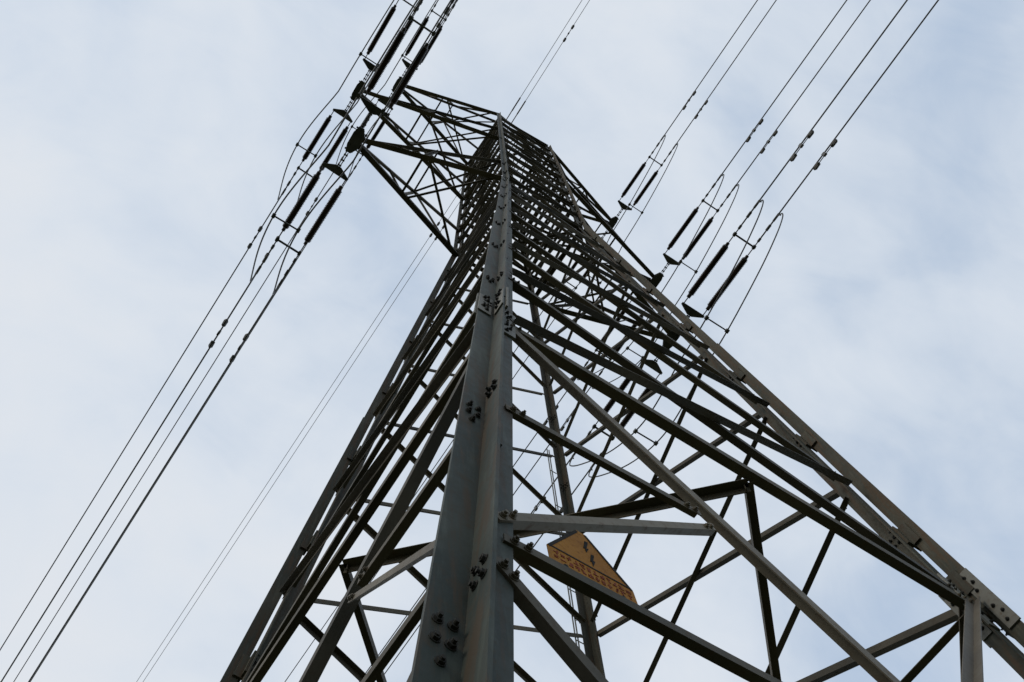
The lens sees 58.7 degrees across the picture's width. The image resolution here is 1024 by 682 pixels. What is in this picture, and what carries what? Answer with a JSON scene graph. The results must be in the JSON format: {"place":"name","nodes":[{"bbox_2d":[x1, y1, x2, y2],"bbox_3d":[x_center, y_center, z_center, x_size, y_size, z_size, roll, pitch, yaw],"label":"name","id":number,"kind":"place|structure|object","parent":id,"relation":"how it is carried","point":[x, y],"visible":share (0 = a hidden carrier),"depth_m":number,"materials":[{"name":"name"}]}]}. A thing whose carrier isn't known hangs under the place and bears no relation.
{"place":"outdoors","nodes":[
{"label":"outdoors","id":0,"kind":"place"},
{"bbox_2d":[0,0,1023,681],"label":"sky","id":1,"kind":"structure","parent":0,"point":[145,145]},
{"label":"ground","id":2,"kind":"structure","parent":0,"visible":0},
{"bbox_2d":[220,76,1023,681],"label":"lattice tower","id":3,"kind":"structure","parent":2,"relation":"on","point":[476,590],"depth_m":5.41,"materials":[{"name":"metal"}]},
{"bbox_2d":[254,152,348,288],"bbox_3d":[-3.494,-2.092,15.471,0.553,0.164,2.621,33,-80,-12],"label":"tension insulator","id":4,"kind":"object","parent":3,"relation":"attached to","point":[337,169],"visible":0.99,"depth_m":15.42,"materials":[{"name":"ceramic"}]},
{"bbox_2d":[1,274,256,681],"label":"conductor","id":5,"kind":"object","parent":4,"relation":"attached to","point":[212,342],"visible":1,"depth_m":16.35,"materials":[{"name":"metal"}]},
{"bbox_2d":[28,292,275,681],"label":"conductor","id":6,"kind":"object","parent":4,"relation":"attached to","point":[233,357],"visible":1,"depth_m":16.43,"materials":[{"name":"metal"}]},
{"bbox_2d":[137,161,478,680],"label":"earth wire","id":7,"kind":"object","parent":3,"relation":"attached to","point":[431,234],"visible":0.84,"depth_m":31.89,"materials":[{"name":"metal"}]},
{"bbox_2d":[143,175,477,681],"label":"earth wire","id":8,"kind":"object","parent":3,"relation":"attached to","point":[435,238],"visible":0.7,"depth_m":31.98,"materials":[{"name":"metal"}]},
{"bbox_2d":[281,100,352,194],"bbox_3d":[-4.250,-4.218,20.231,0.553,0.164,2.621,33,-80,-12],"label":"tension insulator","id":9,"kind":"object","parent":3,"relation":"attached to","point":[338,141],"visible":0.92,"depth_m":20.16,"materials":[{"name":"metal"}]},
{"bbox_2d":[0,196,281,649],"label":"conductor","id":10,"kind":"object","parent":9,"relation":"attached to","point":[260,228],"visible":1,"depth_m":21.42,"materials":[{"name":"metal"}]},
{"bbox_2d":[342,92,392,176],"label":"tension insulator","id":11,"kind":"object","parent":3,"relation":"attached to","point":[380,127],"visible":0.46,"depth_m":25.33,"materials":[{"name":"metal"}]},
{"bbox_2d":[13,173,332,681],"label":"conductor","id":12,"kind":"object","parent":11,"relation":"attached to","point":[315,200],"visible":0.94,"depth_m":27.03,"materials":[{"name":"metal"}]},
{"bbox_2d":[30,181,346,681],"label":"conductor","id":13,"kind":"object","parent":11,"relation":"attached to","point":[165,467],"visible":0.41,"depth_m":27.42,"materials":[{"name":"metal"}]},
{"bbox_2d":[363,0,422,80],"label":"tension insulator","id":14,"kind":"object","parent":3,"relation":"attached to","point":[376,38],"visible":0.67,"depth_m":19.57,"materials":[{"name":"metal"}]},
{"bbox_2d":[277,0,419,199],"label":"jumper loop","id":15,"kind":"object","parent":14,"relation":"hanging from","point":[297,143],"visible":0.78,"depth_m":18.65,"materials":[{"name":"metal"}]},
{"bbox_2d":[361,0,454,127],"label":"tension insulator","id":16,"kind":"object","parent":3,"relation":"attached to","point":[381,67],"visible":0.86,"depth_m":14.83,"materials":[{"name":"ceramic"}]},
{"bbox_2d":[250,0,451,294],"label":"jumper loop","id":17,"kind":"object","parent":16,"relation":"hanging from","point":[298,229],"visible":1,"depth_m":13.88,"materials":[{"name":"metal"}]},
{"bbox_2d":[402,0,457,75],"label":"tension insulator","id":18,"kind":"object","parent":3,"relation":"attached to","point":[412,44],"visible":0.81,"depth_m":24.70,"materials":[{"name":"metal"}]},
{"bbox_2d":[336,0,455,178],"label":"jumper loop","id":19,"kind":"object","parent":18,"relation":"hanging from","point":[402,55],"visible":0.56,"depth_m":23.79,"materials":[{"name":"metal"}]},
{"bbox_2d":[504,0,581,122],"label":"earth wire","id":20,"kind":"object","parent":3,"relation":"attached to","point":[538,68],"visible":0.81,"depth_m":29.31,"materials":[{"name":"metal"}]},
{"bbox_2d":[507,0,589,129],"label":"earth wire","id":21,"kind":"object","parent":3,"relation":"attached to","point":[572,27],"visible":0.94,"depth_m":29.21,"materials":[{"name":"metal"}]},
{"bbox_2d":[550,230,607,307],"bbox_3d":[2.051,-2.154,26.808,0.553,0.164,2.621,33,-80,-12],"label":"tension insulator","id":22,"kind":"object","parent":3,"relation":"attached to","point":[574,265],"visible":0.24,"depth_m":26.79,"materials":[{"name":"metal"}]},
{"bbox_2d":[285,302,548,681],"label":"conductor","id":23,"kind":"object","parent":22,"relation":"attached to","point":[413,497],"visible":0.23,"depth_m":28.25,"materials":[{"name":"metal"}]},
{"bbox_2d":[370,319,554,582],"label":"conductor","id":24,"kind":"object","parent":22,"relation":"attached to","point":[429,498],"visible":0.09,"depth_m":28.42,"materials":[{"name":"metal"}]},
{"bbox_2d":[546,530,637,603],"bbox_3d":[0.204,0.582,2.455,0.278,0.284,0.029,31,-74,-12],"label":"warning sign","id":25,"kind":"object","parent":3,"relation":"attached to","point":[577,551],"visible":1,"depth_m":2.42,"materials":[{"name":"metal"}]},
{"bbox_2d":[584,297,643,375],"bbox_3d":[2.538,-0.146,21.853,0.553,0.164,2.621,33,-80,-12],"label":"tension insulator","id":26,"kind":"object","parent":3,"relation":"attached to","point":[612,329],"visible":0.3,"depth_m":21.84,"materials":[{"name":"metal"}]},
{"bbox_2d":[366,379,575,672],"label":"conductor","id":27,"kind":"object","parent":26,"relation":"attached to","point":[546,420],"visible":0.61,"depth_m":22.50,"materials":[{"name":"metal"}]},
{"bbox_2d":[384,387,590,673],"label":"conductor","id":28,"kind":"object","parent":26,"relation":"attached to","point":[563,425],"visible":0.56,"depth_m":22.58,"materials":[{"name":"metal"}]},
{"bbox_2d":[572,357,661,469],"bbox_3d":[2.032,1.223,16.791,0.553,0.164,2.621,33,-80,-12],"label":"tension insulator","id":29,"kind":"object","parent":3,"relation":"attached to","point":[653,365],"visible":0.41,"depth_m":16.74,"materials":[{"name":"metal"}]},
{"bbox_2d":[531,457,571,513],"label":"conductor","id":30,"kind":"object","parent":29,"relation":"attached to","point":[536,507],"visible":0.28,"depth_m":17.09,"materials":[{"name":"metal"}]},
{"bbox_2d":[515,468,590,570],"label":"conductor","id":31,"kind":"object","parent":29,"relation":"attached to","point":[561,511],"visible":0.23,"depth_m":17.14,"materials":[{"name":"metal"}]},
{"bbox_2d":[617,135,675,215],"bbox_3d":[3.776,-4.660,26.143,0.553,0.164,2.621,31,-75,-12],"label":"tension insulator","id":32,"kind":"object","parent":3,"relation":"attached to","point":[630,184],"visible":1,"depth_m":26.16,"materials":[{"name":"metal"}]},
{"bbox_2d":[549,135,677,309],"bbox_3d":[2.946,-3.119,25.806,0.663,1.579,5.853,31,-74,-12],"label":"jumper loop","id":33,"kind":"object","parent":32,"relation":"hanging from","point":[642,212],"visible":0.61,"depth_m":25.19,"materials":[{"name":"metal"}]},
{"bbox_2d":[664,0,757,134],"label":"conductor","id":34,"kind":"object","parent":32,"relation":"attached to","point":[688,100],"visible":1,"depth_m":25.28,"materials":[{"name":"metal"}]},
{"bbox_2d":[676,0,776,143],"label":"conductor","id":35,"kind":"object","parent":32,"relation":"attached to","point":[700,109],"visible":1,"depth_m":25.34,"materials":[{"name":"metal"}]},
{"bbox_2d":[661,175,735,271],"bbox_3d":[4.263,-2.652,21.188,0.553,0.164,2.621,31,-75,-12],"label":"tension insulator","id":36,"kind":"object","parent":3,"relation":"attached to","point":[670,260],"visible":0.99,"depth_m":21.20,"materials":[{"name":"metal"}]},
{"bbox_2d":[577,174,738,388],"bbox_3d":[3.432,-1.112,20.851,0.663,1.579,5.853,31,-74,-12],"label":"jumper loop","id":37,"kind":"object","parent":36,"relation":"hanging from","point":[680,262],"visible":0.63,"depth_m":20.25,"materials":[{"name":"metal"}]},
{"bbox_2d":[721,0,846,174],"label":"conductor","id":38,"kind":"object","parent":36,"relation":"attached to","point":[754,129],"visible":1,"depth_m":20.31,"materials":[{"name":"metal"}]},
{"bbox_2d":[736,0,870,184],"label":"conductor","id":39,"kind":"object","parent":36,"relation":"attached to","point":[768,141],"visible":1,"depth_m":20.35,"materials":[{"name":"metal"}]},
{"bbox_2d":[681,200,780,317],"bbox_3d":[3.757,-1.284,16.127,0.553,0.164,2.621,31,-75,-12],"label":"tension insulator","id":40,"kind":"object","parent":3,"relation":"attached to","point":[690,311],"visible":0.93,"depth_m":16.13,"materials":[{"name":"ceramic"}]},
{"bbox_2d":[569,199,783,477],"bbox_3d":[2.926,0.257,15.789,0.663,1.579,5.853,31,-74,-12],"label":"jumper loop","id":41,"kind":"object","parent":40,"relation":"hanging from","point":[635,430],"visible":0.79,"depth_m":15.27,"materials":[{"name":"metal"}]},
{"bbox_2d":[759,0,907,199],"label":"conductor","id":42,"kind":"object","parent":40,"relation":"attached to","point":[801,145],"visible":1,"depth_m":15.29,"materials":[{"name":"metal"}]},
{"bbox_2d":[779,0,938,213],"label":"conductor","id":43,"kind":"object","parent":40,"relation":"attached to","point":[824,153],"visible":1,"depth_m":15.35,"materials":[{"name":"metal"}]}
]}

